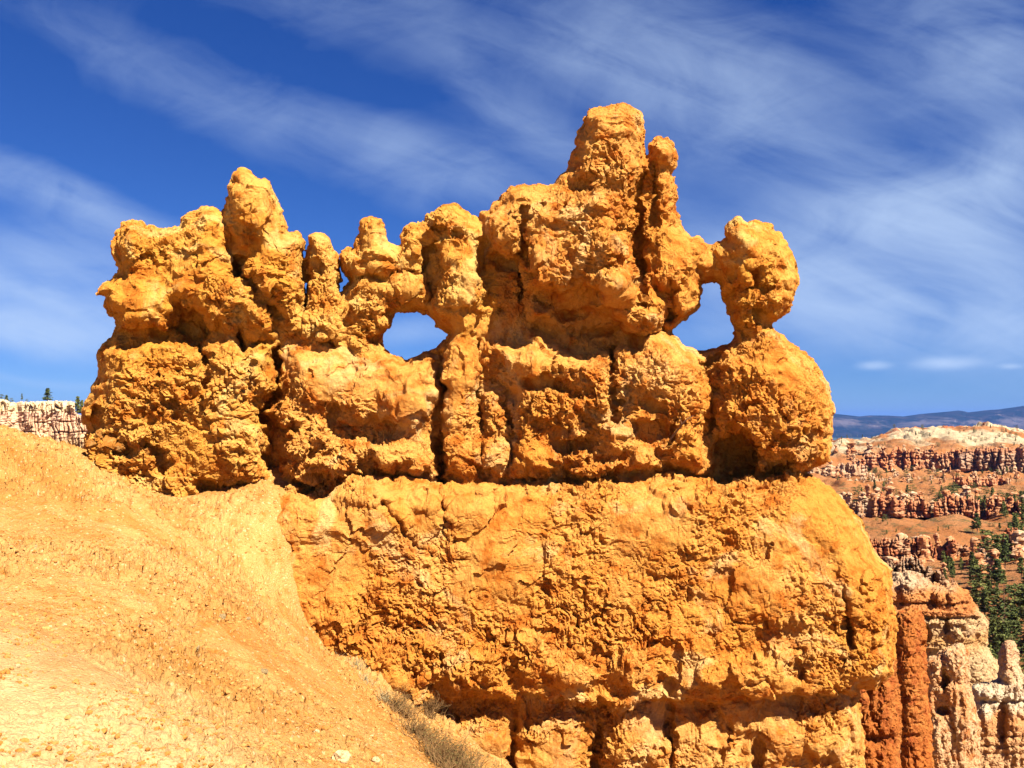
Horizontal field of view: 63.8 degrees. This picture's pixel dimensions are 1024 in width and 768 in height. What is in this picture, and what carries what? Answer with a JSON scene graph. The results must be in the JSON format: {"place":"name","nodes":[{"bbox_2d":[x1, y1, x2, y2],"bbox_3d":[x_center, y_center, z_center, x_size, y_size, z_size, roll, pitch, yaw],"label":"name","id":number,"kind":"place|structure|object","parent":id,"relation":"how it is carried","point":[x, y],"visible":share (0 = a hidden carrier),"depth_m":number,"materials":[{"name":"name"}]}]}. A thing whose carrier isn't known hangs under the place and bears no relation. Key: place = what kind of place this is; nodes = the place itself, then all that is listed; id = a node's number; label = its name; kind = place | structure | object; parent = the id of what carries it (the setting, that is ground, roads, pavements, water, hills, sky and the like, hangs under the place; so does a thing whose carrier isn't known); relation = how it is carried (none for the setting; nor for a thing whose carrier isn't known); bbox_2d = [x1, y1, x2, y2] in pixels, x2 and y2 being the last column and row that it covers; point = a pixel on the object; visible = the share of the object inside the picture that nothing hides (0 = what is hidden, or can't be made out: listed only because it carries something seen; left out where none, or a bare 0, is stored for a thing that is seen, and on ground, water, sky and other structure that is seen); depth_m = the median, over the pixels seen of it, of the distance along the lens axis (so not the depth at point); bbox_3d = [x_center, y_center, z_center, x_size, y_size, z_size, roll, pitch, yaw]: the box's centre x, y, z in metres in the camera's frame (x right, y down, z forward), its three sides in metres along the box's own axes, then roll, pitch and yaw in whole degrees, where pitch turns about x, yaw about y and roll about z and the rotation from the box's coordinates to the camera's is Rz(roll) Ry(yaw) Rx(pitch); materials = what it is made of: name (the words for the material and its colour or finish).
{"place":"outdoors","nodes":[
{"label":"outdoors","id":0,"kind":"place"},
{"bbox_2d":[0,424,516,767],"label":"ground","id":1,"kind":"structure","parent":0,"point":[220,546],"depth_m":7.85,"materials":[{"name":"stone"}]},
{"bbox_2d":[332,750,350,762],"bbox_3d":[-1.264,2.760,6.079,0.146,0.109,0.123,7,-20,-35],"label":"stone","id":2,"kind":"object","parent":1,"relation":"on","point":[341,756],"visible":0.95,"depth_m":6.04,"materials":[{"name":"beige stone"}]},
{"bbox_2d":[345,656,365,670],"bbox_3d":[-2.203,4.006,11.779,0.358,0.199,0.421,-1,-3,23],"label":"grass tuft","id":3,"kind":"object","parent":1,"relation":"on","point":[357,664],"visible":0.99,"depth_m":11.76,"materials":[{"name":"beige plant"}]},
{"bbox_2d":[355,669,377,688],"bbox_3d":[-2.046,4.048,11.364,0.320,0.251,0.458,1,-3,-22],"label":"grass tuft","id":4,"kind":"object","parent":1,"relation":"on","point":[366,678],"visible":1,"depth_m":11.34,"materials":[{"name":"beige plant"}]},
{"bbox_2d":[375,688,396,702],"bbox_3d":[-1.710,4.168,10.989,0.317,0.231,0.536,1,-3,-22],"label":"grass tuft","id":5,"kind":"object","parent":1,"relation":"on","point":[385,697],"visible":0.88,"depth_m":11.00,"materials":[{"name":"beige plant"}]},
{"bbox_2d":[375,683,425,719],"bbox_3d":[-1.466,4.222,10.892,0.726,0.523,0.682,0,-3,0],"label":"dry bush","id":6,"kind":"object","parent":1,"relation":"on","point":[400,705],"visible":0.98,"depth_m":10.90,"materials":[{"name":"brown plant"}]},
{"bbox_2d":[387,706,454,747],"bbox_3d":[-1.001,3.789,9.047,0.777,0.570,0.724,0,-3,0],"label":"dry bush","id":7,"kind":"object","parent":1,"relation":"on","point":[419,728],"visible":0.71,"depth_m":9.01,"materials":[{"name":"brown plant"}]},
{"bbox_2d":[406,687,454,720],"bbox_3d":[-1.165,4.682,11.948,0.780,0.527,0.803,-2,-3,31],"label":"dead shrub","id":8,"kind":"object","parent":1,"relation":"on","point":[430,707],"visible":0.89,"depth_m":11.98,"materials":[{"name":"brown plant"}]},
{"bbox_2d":[408,725,488,767],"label":"dry bush","id":9,"kind":"object","parent":1,"relation":"on","point":[447,750],"visible":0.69,"depth_m":8.38,"materials":[{"name":"brown plant"}]},
{"bbox_2d":[420,732,507,767],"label":"dry bush","id":10,"kind":"object","parent":1,"relation":"on","point":[444,765],"visible":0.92,"depth_m":7.98,"materials":[{"name":"brown plant"}]},
{"bbox_2d":[81,102,898,767],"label":"rock fin","id":11,"kind":"object","parent":1,"relation":"on","point":[519,528],"visible":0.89,"depth_m":12.77,"materials":[{"name":"stone"}]},
{"bbox_2d":[84,438,95,448],"bbox_3d":[-6.662,0.950,13.012,0.235,0.174,0.191,-23,-8,37],"label":"boulder","id":12,"kind":"object","parent":11,"relation":"on","point":[89,443],"visible":0.99,"depth_m":12.96,"materials":[{"name":"orange stone"}]},
{"bbox_2d":[93,429,105,438],"bbox_3d":[-6.524,0.794,13.031,0.168,0.159,0.199,-21,2,5],"label":"boulder","id":13,"kind":"object","parent":11,"relation":"on","point":[99,434],"visible":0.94,"depth_m":12.96,"materials":[{"name":"orange stone"}]},
{"bbox_2d":[97,433,118,451],"bbox_3d":[-6.374,0.940,13.008,0.278,0.303,0.387,-17,12,30],"label":"boulder","id":14,"kind":"object","parent":11,"relation":"on","point":[111,440],"visible":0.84,"depth_m":12.91,"materials":[{"name":"orange stone"}]},
{"bbox_2d":[114,441,127,451],"bbox_3d":[-6.180,0.985,13.034,0.181,0.198,0.252,-9,12,-10],"label":"boulder","id":15,"kind":"object","parent":11,"relation":"on","point":[120,447],"visible":0.98,"depth_m":12.95,"materials":[{"name":"orange stone"}]},
{"bbox_2d":[127,439,145,447],"bbox_3d":[-5.940,0.892,13.018,0.338,0.270,0.284,-18,-18,24],"label":"boulder","id":16,"kind":"object","parent":11,"relation":"on","point":[142,442],"visible":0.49,"depth_m":12.94,"materials":[{"name":"orange stone"}]},
{"bbox_2d":[144,447,152,454],"bbox_3d":[-5.776,1.067,13.024,0.215,0.149,0.151,-1,-3,29],"label":"boulder","id":17,"kind":"object","parent":11,"relation":"on","point":[148,450],"visible":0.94,"depth_m":12.96,"materials":[{"name":"orange stone"}]},
{"bbox_2d":[670,416,692,439],"bbox_3d":[2.530,0.731,12.684,0.152,0.488,0.573,2,-3,-39],"label":"dead branch","id":18,"kind":"object","parent":11,"relation":"on","point":[675,432],"visible":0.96,"depth_m":12.67,"materials":[{"name":"brown wood"}]},
{"bbox_2d":[859,659,902,767],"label":"sandstone slab","id":19,"kind":"structure","parent":1,"relation":"on","point":[881,719],"depth_m":21.24,"materials":[{"name":"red stone"}]},
{"bbox_2d":[895,608,933,767],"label":"stone column","id":20,"kind":"structure","parent":1,"relation":"on","point":[916,749],"depth_m":27.93,"materials":[{"name":"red stone"}]},
{"bbox_2d":[926,643,981,767],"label":"stone fin","id":21,"kind":"object","parent":1,"relation":"on","point":[957,729],"visible":0.8,"depth_m":38.94,"materials":[{"name":"beige stone"}]},
{"bbox_2d":[971,640,1023,767],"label":"capped fin","id":22,"kind":"object","parent":1,"relation":"on","point":[999,701],"visible":0.81,"depth_m":47.63,"materials":[{"name":"beige stone"}]},
{"bbox_2d":[0,0,1023,415],"label":"sky","id":23,"kind":"structure","parent":0,"point":[883,140],"materials":[{"name":"blue"}]},
{"bbox_2d":[810,421,1023,752],"bbox_3d":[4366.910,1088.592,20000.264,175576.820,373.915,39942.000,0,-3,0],"label":"canyon floor","id":24,"kind":"structure","parent":0,"point":[959,530],"depth_m":561.20,"materials":[{"name":"orange stone"}]},
{"bbox_2d":[0,416,13,427],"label":"rim buttress","id":25,"kind":"structure","parent":24,"relation":"on","point":[4,420],"depth_m":381.33,"materials":[{"name":"stone"}]},
{"bbox_2d":[0,399,87,447],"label":"rim cliff","id":26,"kind":"structure","parent":24,"relation":"on","point":[58,421],"depth_m":414.10,"materials":[{"name":"stone"}]},
{"bbox_2d":[42,388,53,400],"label":"pine tree","id":27,"kind":"object","parent":26,"relation":"on","point":[47,394],"visible":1,"depth_m":427.90,"materials":[{"name":"green plant"}]},
{"bbox_2d":[74,396,80,413],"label":"pine tree","id":28,"kind":"object","parent":26,"relation":"on","point":[77,401],"visible":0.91,"depth_m":427.51,"materials":[{"name":"green plant"}]},
{"bbox_2d":[808,463,867,476],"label":"hoodoo cliff","id":29,"kind":"structure","parent":24,"relation":"on","point":[853,470],"depth_m":633.77,"materials":[{"name":"stone"}]},
{"bbox_2d":[845,492,851,505],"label":"hoodoo spire","id":30,"kind":"structure","parent":24,"relation":"on","point":[848,498],"depth_m":423.73,"materials":[{"name":"stone"}]},
{"bbox_2d":[845,442,859,453],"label":"hoodoo spire","id":31,"kind":"structure","parent":24,"relation":"on","point":[852,447],"depth_m":757.21,"materials":[{"name":"stone"}]},
{"bbox_2d":[846,498,873,517],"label":"hoodoo cliff","id":32,"kind":"structure","parent":24,"relation":"on","point":[859,509],"depth_m":382.72,"materials":[{"name":"stone"}]},
{"bbox_2d":[857,492,868,504],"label":"hoodoo spire","id":33,"kind":"structure","parent":24,"relation":"on","point":[862,496],"depth_m":421.49,"materials":[{"name":"stone"}]},
{"bbox_2d":[865,484,870,497],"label":"hoodoo spire","id":34,"kind":"structure","parent":24,"relation":"on","point":[867,489],"depth_m":428.30,"materials":[{"name":"stone"}]},
{"bbox_2d":[864,442,874,454],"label":"hoodoo spire","id":35,"kind":"structure","parent":24,"relation":"on","point":[868,450],"depth_m":732.16,"materials":[{"name":"stone"}]},
{"bbox_2d":[872,492,904,517],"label":"hoodoo cliff","id":36,"kind":"structure","parent":24,"relation":"on","point":[882,504],"depth_m":381.34,"materials":[{"name":"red stone"}]},
{"bbox_2d":[868,535,909,561],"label":"hoodoo cliff","id":37,"kind":"structure","parent":24,"relation":"on","point":[899,550],"depth_m":257.74,"materials":[{"name":"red stone"}]},
{"bbox_2d":[882,485,895,496],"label":"hoodoo spire","id":38,"kind":"structure","parent":24,"relation":"on","point":[889,489],"depth_m":428.39,"materials":[{"name":"stone"}]},
{"bbox_2d":[882,556,897,564],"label":"hoodoo spire","id":39,"kind":"structure","parent":24,"relation":"on","point":[888,558],"depth_m":240.78,"materials":[{"name":"stone"}]},
{"bbox_2d":[854,476,938,481],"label":"hoodoo cliff","id":40,"kind":"structure","parent":24,"relation":"on","point":[880,480],"depth_m":585.19,"materials":[{"name":"stone"}]},
{"bbox_2d":[900,493,907,511],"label":"hoodoo spire","id":41,"kind":"structure","parent":24,"relation":"on","point":[903,495],"depth_m":409.95,"materials":[{"name":"stone"}]},
{"bbox_2d":[894,533,914,559],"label":"hoodoo spire","id":42,"kind":"structure","parent":24,"relation":"on","point":[900,536],"depth_m":262.88,"materials":[{"name":"stone"}]},
{"bbox_2d":[848,445,962,470],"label":"hoodoo cliff","id":43,"kind":"structure","parent":24,"relation":"on","point":[919,460],"depth_m":703.99,"materials":[{"name":"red stone"}]},
{"bbox_2d":[908,491,917,500],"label":"hoodoo spire","id":44,"kind":"structure","parent":24,"relation":"on","point":[912,493],"depth_m":412.51,"materials":[{"name":"stone"}]},
{"bbox_2d":[906,494,930,517],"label":"hoodoo cliff","id":45,"kind":"structure","parent":24,"relation":"on","point":[917,507],"depth_m":382.24,"materials":[{"name":"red stone"}]},
{"bbox_2d":[887,557,956,582],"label":"hoodoo cliff","id":46,"kind":"structure","parent":24,"relation":"on","point":[928,573],"depth_m":116.59,"materials":[{"name":"stone"}]},
{"bbox_2d":[915,535,934,562],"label":"hoodoo spire","id":47,"kind":"structure","parent":24,"relation":"on","point":[924,545],"depth_m":260.43,"materials":[{"name":"stone"}]},
{"bbox_2d":[933,533,941,558],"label":"hoodoo spire","id":48,"kind":"structure","parent":24,"relation":"on","point":[937,545],"depth_m":267.73,"materials":[{"name":"stone"}]},
{"bbox_2d":[910,536,969,561],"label":"hoodoo cliff","id":49,"kind":"structure","parent":24,"relation":"on","point":[957,548],"depth_m":264.21,"materials":[{"name":"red stone"}]},
{"bbox_2d":[940,550,945,562],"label":"pine tree","id":50,"kind":"object","parent":24,"relation":"on","point":[943,556],"visible":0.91,"depth_m":245.56,"materials":[{"name":"green plant"}]},
{"bbox_2d":[940,562,947,574],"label":"hoodoo spire","id":51,"kind":"structure","parent":24,"relation":"on","point":[943,564],"depth_m":235.92,"materials":[{"name":"stone"}]},
{"bbox_2d":[891,570,998,686],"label":"layered fin","id":52,"kind":"object","parent":24,"relation":"on","point":[952,613],"visible":0.48,"depth_m":73.91,"materials":[{"name":"beige stone"}]},
{"bbox_2d":[942,490,950,499],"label":"hoodoo spire","id":53,"kind":"structure","parent":24,"relation":"on","point":[946,493],"depth_m":419.60,"materials":[{"name":"stone"}]},
{"bbox_2d":[946,556,951,571],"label":"pine tree","id":54,"kind":"object","parent":24,"relation":"on","point":[948,562],"visible":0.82,"depth_m":241.36,"materials":[{"name":"green plant"}]},
{"bbox_2d":[945,536,956,558],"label":"hoodoo spire","id":55,"kind":"structure","parent":24,"relation":"on","point":[949,539],"depth_m":263.17,"materials":[{"name":"stone"}]},
{"bbox_2d":[948,565,954,577],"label":"pine tree","id":56,"kind":"object","parent":24,"relation":"on","point":[952,573],"visible":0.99,"depth_m":218.51,"materials":[{"name":"green plant"}]},
{"bbox_2d":[933,493,979,517],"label":"hoodoo cliff","id":57,"kind":"structure","parent":24,"relation":"on","point":[963,506],"depth_m":380.72,"materials":[{"name":"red stone"}]},
{"bbox_2d":[959,485,970,496],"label":"hoodoo spire","id":58,"kind":"structure","parent":24,"relation":"on","point":[966,491],"depth_m":419.46,"materials":[{"name":"stone"}]},
{"bbox_2d":[967,552,974,576],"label":"pine tree","id":59,"kind":"object","parent":24,"relation":"on","point":[971,556],"visible":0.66,"depth_m":212.67,"materials":[{"name":"green plant"}]},
{"bbox_2d":[966,537,979,564],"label":"hoodoo spire","id":60,"kind":"structure","parent":24,"relation":"on","point":[973,542],"depth_m":249.67,"materials":[{"name":"stone"}]},
{"bbox_2d":[970,580,979,601],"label":"pine tree","id":61,"kind":"object","parent":24,"relation":"on","point":[974,589],"visible":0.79,"depth_m":181.96,"materials":[{"name":"green plant"}]},
{"bbox_2d":[969,559,981,587],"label":"pine tree","id":62,"kind":"object","parent":24,"relation":"on","point":[975,562],"visible":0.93,"depth_m":207.94,"materials":[{"name":"green plant"}]},
{"bbox_2d":[971,513,981,533],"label":"pine tree","id":63,"kind":"object","parent":24,"relation":"on","point":[976,523],"visible":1,"depth_m":294.87,"materials":[{"name":"green plant"}]},
{"bbox_2d":[972,488,983,502],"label":"hoodoo spire","id":64,"kind":"structure","parent":24,"relation":"on","point":[976,491],"depth_m":429.24,"materials":[{"name":"stone"}]},
{"bbox_2d":[967,564,990,585],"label":"pine tree","id":65,"kind":"object","parent":24,"relation":"on","point":[983,567],"visible":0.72,"depth_m":206.34,"materials":[{"name":"green plant"}]},
{"bbox_2d":[975,568,983,583],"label":"pine tree","id":66,"kind":"object","parent":24,"relation":"on","point":[979,579],"visible":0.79,"depth_m":206.74,"materials":[{"name":"green plant"}]},
{"bbox_2d":[974,552,986,573],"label":"hoodoo spire","id":67,"kind":"structure","parent":24,"relation":"on","point":[979,556],"depth_m":231.67,"materials":[{"name":"stone"}]},
{"bbox_2d":[953,475,1010,486],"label":"hoodoo cliff","id":68,"kind":"structure","parent":24,"relation":"on","point":[984,481],"depth_m":552.81,"materials":[{"name":"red stone"}]},
{"bbox_2d":[979,499,985,517],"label":"pine tree","id":69,"kind":"object","parent":24,"relation":"on","point":[982,508],"visible":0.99,"depth_m":386.45,"materials":[{"name":"green plant"}]},
{"bbox_2d":[970,538,996,557],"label":"pine tree","id":70,"kind":"object","parent":24,"relation":"on","point":[991,542],"visible":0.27,"depth_m":248.37,"materials":[{"name":"green plant"}]},
{"bbox_2d":[967,582,1000,609],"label":"pine tree","id":71,"kind":"object","parent":24,"relation":"on","point":[979,591],"visible":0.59,"depth_m":179.41,"materials":[{"name":"green plant"}]},
{"bbox_2d":[978,589,990,613],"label":"pine tree","id":72,"kind":"object","parent":24,"relation":"on","point":[984,600],"visible":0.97,"depth_m":169.25,"materials":[{"name":"green plant"}]},
{"bbox_2d":[981,535,993,559],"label":"hoodoo spire","id":73,"kind":"structure","parent":24,"relation":"on","point":[984,536],"depth_m":252.20,"materials":[{"name":"stone"}]},
{"bbox_2d":[985,557,992,567],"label":"hoodoo spire","id":74,"kind":"structure","parent":24,"relation":"on","point":[988,561],"depth_m":236.01,"materials":[{"name":"stone"}]},
{"bbox_2d":[958,446,1023,474],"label":"hoodoo cliff","id":75,"kind":"structure","parent":24,"relation":"on","point":[985,458],"depth_m":692.48,"materials":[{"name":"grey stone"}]},
{"bbox_2d":[988,609,997,631],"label":"pine tree","id":76,"kind":"object","parent":24,"relation":"on","point":[993,612],"visible":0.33,"depth_m":151.56,"materials":[{"name":"green plant"}]},
{"bbox_2d":[980,567,1006,591],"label":"pine tree","id":77,"kind":"object","parent":24,"relation":"on","point":[988,569],"visible":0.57,"depth_m":195.73,"materials":[{"name":"green plant"}]},
{"bbox_2d":[988,619,999,648],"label":"pine tree","id":78,"kind":"object","parent":24,"relation":"on","point":[993,632],"visible":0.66,"depth_m":140.96,"materials":[{"name":"green plant"}]},
{"bbox_2d":[974,529,1015,562],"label":"pine tree","id":79,"kind":"object","parent":24,"relation":"on","point":[987,532],"visible":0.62,"depth_m":239.28,"materials":[{"name":"green plant"}]},
{"bbox_2d":[988,548,1004,574],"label":"hoodoo spire","id":80,"kind":"structure","parent":24,"relation":"on","point":[994,552],"depth_m":222.95,"materials":[{"name":"stone"}]},
{"bbox_2d":[991,535,1001,558],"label":"pine tree","id":81,"kind":"object","parent":24,"relation":"on","point":[997,540],"visible":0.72,"depth_m":235.00,"materials":[{"name":"green plant"}]},
{"bbox_2d":[989,559,1004,587],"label":"pine tree","id":82,"kind":"object","parent":24,"relation":"on","point":[997,566],"visible":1,"depth_m":194.71,"materials":[{"name":"green plant"}]},
{"bbox_2d":[993,637,1000,657],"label":"pine tree","id":83,"kind":"object","parent":24,"relation":"on","point":[997,641],"visible":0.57,"depth_m":130.47,"materials":[{"name":"green plant"}]},
{"bbox_2d":[994,617,1002,632],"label":"pine tree","id":84,"kind":"object","parent":24,"relation":"on","point":[999,621],"visible":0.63,"depth_m":145.01,"materials":[{"name":"green plant"}]},
{"bbox_2d":[984,584,1020,622],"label":"pine tree","id":85,"kind":"object","parent":24,"relation":"on","point":[1006,590],"visible":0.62,"depth_m":164.95,"materials":[{"name":"green plant"}]},
{"bbox_2d":[986,495,1020,517],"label":"hoodoo cliff","id":86,"kind":"structure","parent":24,"relation":"on","point":[1010,504],"depth_m":381.69,"materials":[{"name":"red stone"}]},
{"bbox_2d":[987,615,1019,639],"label":"pine tree","id":87,"kind":"object","parent":24,"relation":"on","point":[1005,620],"visible":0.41,"depth_m":145.93,"materials":[{"name":"green plant"}]},
{"bbox_2d":[996,623,1010,648],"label":"pine tree","id":88,"kind":"object","parent":24,"relation":"on","point":[1004,629],"visible":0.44,"depth_m":138.60,"materials":[{"name":"green plant"}]},
{"bbox_2d":[985,604,1022,640],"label":"pine tree","id":89,"kind":"object","parent":24,"relation":"on","point":[1003,613],"visible":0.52,"depth_m":148.29,"materials":[{"name":"green plant"}]},
{"bbox_2d":[999,543,1009,568],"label":"pine tree","id":90,"kind":"object","parent":24,"relation":"on","point":[1004,554],"visible":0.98,"depth_m":231.05,"materials":[{"name":"green plant"}]},
{"bbox_2d":[996,588,1015,607],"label":"pine tree","id":91,"kind":"object","parent":24,"relation":"on","point":[1006,597],"visible":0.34,"depth_m":176.22,"materials":[{"name":"green plant"}]},
{"bbox_2d":[1002,535,1012,558],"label":"pine tree","id":92,"kind":"object","parent":24,"relation":"on","point":[1007,540],"visible":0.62,"depth_m":248.31,"materials":[{"name":"green plant"}]},
{"bbox_2d":[999,528,1021,549],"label":"hoodoo cliff","id":93,"kind":"structure","parent":24,"relation":"on","point":[1009,533],"depth_m":256.19,"materials":[{"name":"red stone"}]},
{"bbox_2d":[1004,583,1023,619],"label":"pine tree","id":94,"kind":"object","parent":24,"relation":"on","point":[1021,609],"visible":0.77,"depth_m":160.32,"materials":[{"name":"green plant"}]},
{"bbox_2d":[1005,634,1023,661],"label":"pine tree","id":95,"kind":"object","parent":24,"relation":"on","point":[1019,648],"visible":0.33,"depth_m":134.84,"materials":[{"name":"green plant"}]},
{"bbox_2d":[1007,603,1022,632],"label":"pine tree","id":96,"kind":"object","parent":24,"relation":"on","point":[1015,616],"visible":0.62,"depth_m":150.50,"materials":[{"name":"green plant"}]},
{"bbox_2d":[1008,530,1023,560],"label":"hoodoo spire","id":97,"kind":"structure","parent":24,"relation":"on","point":[1017,537],"depth_m":246.64,"materials":[{"name":"stone"}]},
{"bbox_2d":[1012,544,1023,563],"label":"hoodoo spire","id":98,"kind":"structure","parent":24,"relation":"on","point":[1019,551],"depth_m":241.22,"materials":[{"name":"stone"}]},
{"bbox_2d":[1012,628,1023,647],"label":"pine tree","id":99,"kind":"object","parent":24,"relation":"on","point":[1021,642],"visible":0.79,"depth_m":140.57,"materials":[{"name":"green plant"}]},
{"bbox_2d":[1016,557,1023,579],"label":"pine tree","id":100,"kind":"object","parent":24,"relation":"on","point":[1019,564],"visible":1,"depth_m":200.16,"materials":[{"name":"green plant"}]},
{"bbox_2d":[1017,586,1023,617],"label":"pine tree","id":101,"kind":"object","parent":24,"relation":"on","point":[1021,602],"visible":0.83,"depth_m":160.30,"materials":[{"name":"green plant"}]},
{"bbox_2d":[832,406,1023,437],"bbox_3d":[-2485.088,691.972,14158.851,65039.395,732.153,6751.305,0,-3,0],"label":"hills","id":102,"kind":"structure","parent":0,"point":[870,426],"depth_m":13798.75,"materials":[{"name":"blue"}]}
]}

